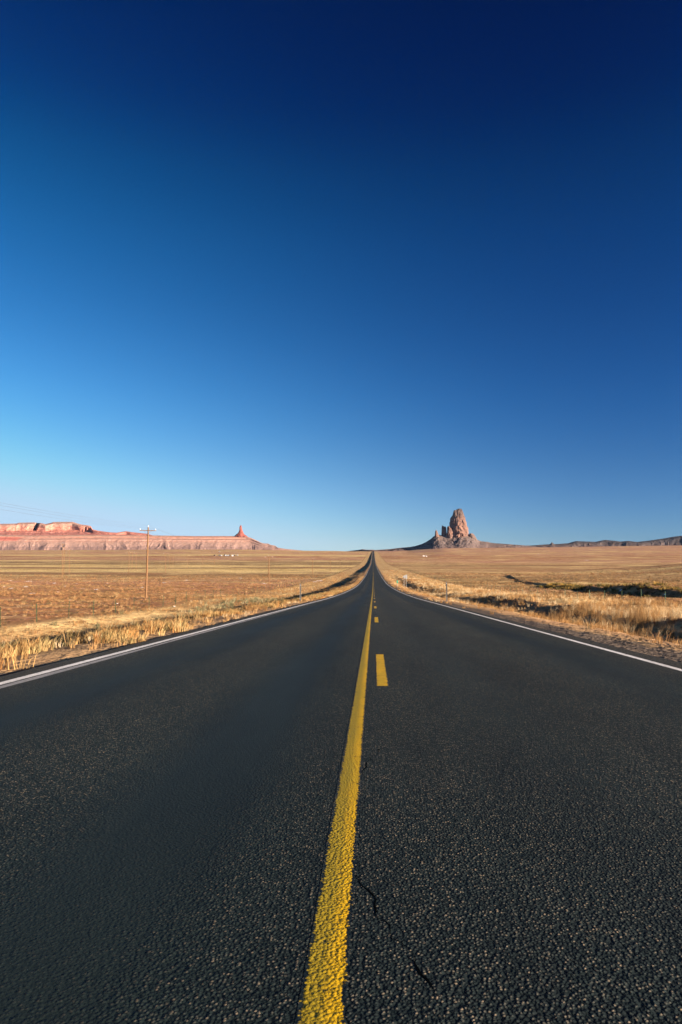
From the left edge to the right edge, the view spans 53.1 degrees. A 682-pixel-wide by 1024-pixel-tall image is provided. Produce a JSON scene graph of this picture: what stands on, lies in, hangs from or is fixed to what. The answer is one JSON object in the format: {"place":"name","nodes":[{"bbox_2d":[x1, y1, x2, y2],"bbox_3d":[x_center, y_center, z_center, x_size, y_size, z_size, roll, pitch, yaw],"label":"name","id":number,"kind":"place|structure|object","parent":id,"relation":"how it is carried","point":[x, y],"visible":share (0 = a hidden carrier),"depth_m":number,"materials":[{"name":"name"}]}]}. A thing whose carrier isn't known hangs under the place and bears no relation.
{"place":"outdoors","nodes":[
{"label":"outdoors","id":0,"kind":"place"},
{"bbox_2d":[0,551,681,1023],"bbox_3d":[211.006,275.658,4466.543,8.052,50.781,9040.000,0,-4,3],"label":"road","id":1,"kind":"structure","parent":0,"point":[372,797],"depth_m":2.75,"materials":[{"name":"black asphalt"}]},
{"bbox_2d":[0,545,681,676],"bbox_3d":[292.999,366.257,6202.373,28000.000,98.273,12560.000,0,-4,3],"label":"ground","id":2,"kind":"structure","parent":0,"point":[618,560],"depth_m":343.59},
{"bbox_2d":[140,527,155,597],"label":"utility pole","id":3,"kind":"object","parent":2,"relation":"on","point":[148,530],"visible":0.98,"depth_m":108.41,"materials":[{"name":"brown wood"}]},
{"bbox_2d":[0,522,301,550],"bbox_3d":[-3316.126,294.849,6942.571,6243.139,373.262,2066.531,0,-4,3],"label":"sandstone mesa","id":4,"kind":"structure","parent":2,"relation":"on","point":[42,536],"depth_m":6065.17,"materials":[{"name":"brown stone"}]},
{"bbox_2d":[234,525,247,536],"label":"rock spire","id":5,"kind":"object","parent":4,"relation":"on","point":[240,533],"visible":0.99,"depth_m":6109.67,"materials":[{"name":"brown stone"}]},
{"bbox_2d":[0,571,338,626],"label":"wire fence","id":6,"kind":"object","parent":2,"relation":"on","point":[139,603],"visible":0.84,"depth_m":65.29,"materials":[{"name":"grey metal"}]},
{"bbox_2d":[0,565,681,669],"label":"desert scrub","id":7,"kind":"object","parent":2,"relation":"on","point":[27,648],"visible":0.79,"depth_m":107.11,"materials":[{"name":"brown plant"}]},
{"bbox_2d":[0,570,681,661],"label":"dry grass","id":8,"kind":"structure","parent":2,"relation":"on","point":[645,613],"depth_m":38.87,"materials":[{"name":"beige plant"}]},
{"bbox_2d":[384,509,535,550],"bbox_3d":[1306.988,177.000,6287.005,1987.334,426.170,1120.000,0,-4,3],"label":"volcanic butte","id":9,"kind":"object","parent":2,"relation":"on","point":[456,534],"visible":0.77,"depth_m":6287.40,"materials":[{"name":"brown stone"}]},
{"bbox_2d":[408,570,679,604],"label":"wire fence","id":10,"kind":"object","parent":2,"relation":"on","point":[567,592],"visible":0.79,"depth_m":78.80,"materials":[{"name":"grey metal"}]},
{"bbox_2d":[0,0,681,550],"label":"sky","id":11,"kind":"structure","parent":0,"point":[304,275],"materials":[{"name":"blue"}]},
{"bbox_2d":[353,536,681,550],"bbox_3d":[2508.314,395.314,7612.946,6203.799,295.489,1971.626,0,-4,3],"label":"hills","id":12,"kind":"structure","parent":0,"point":[673,541],"depth_m":6863.94,"materials":[{"name":"brown stone"}]}
]}

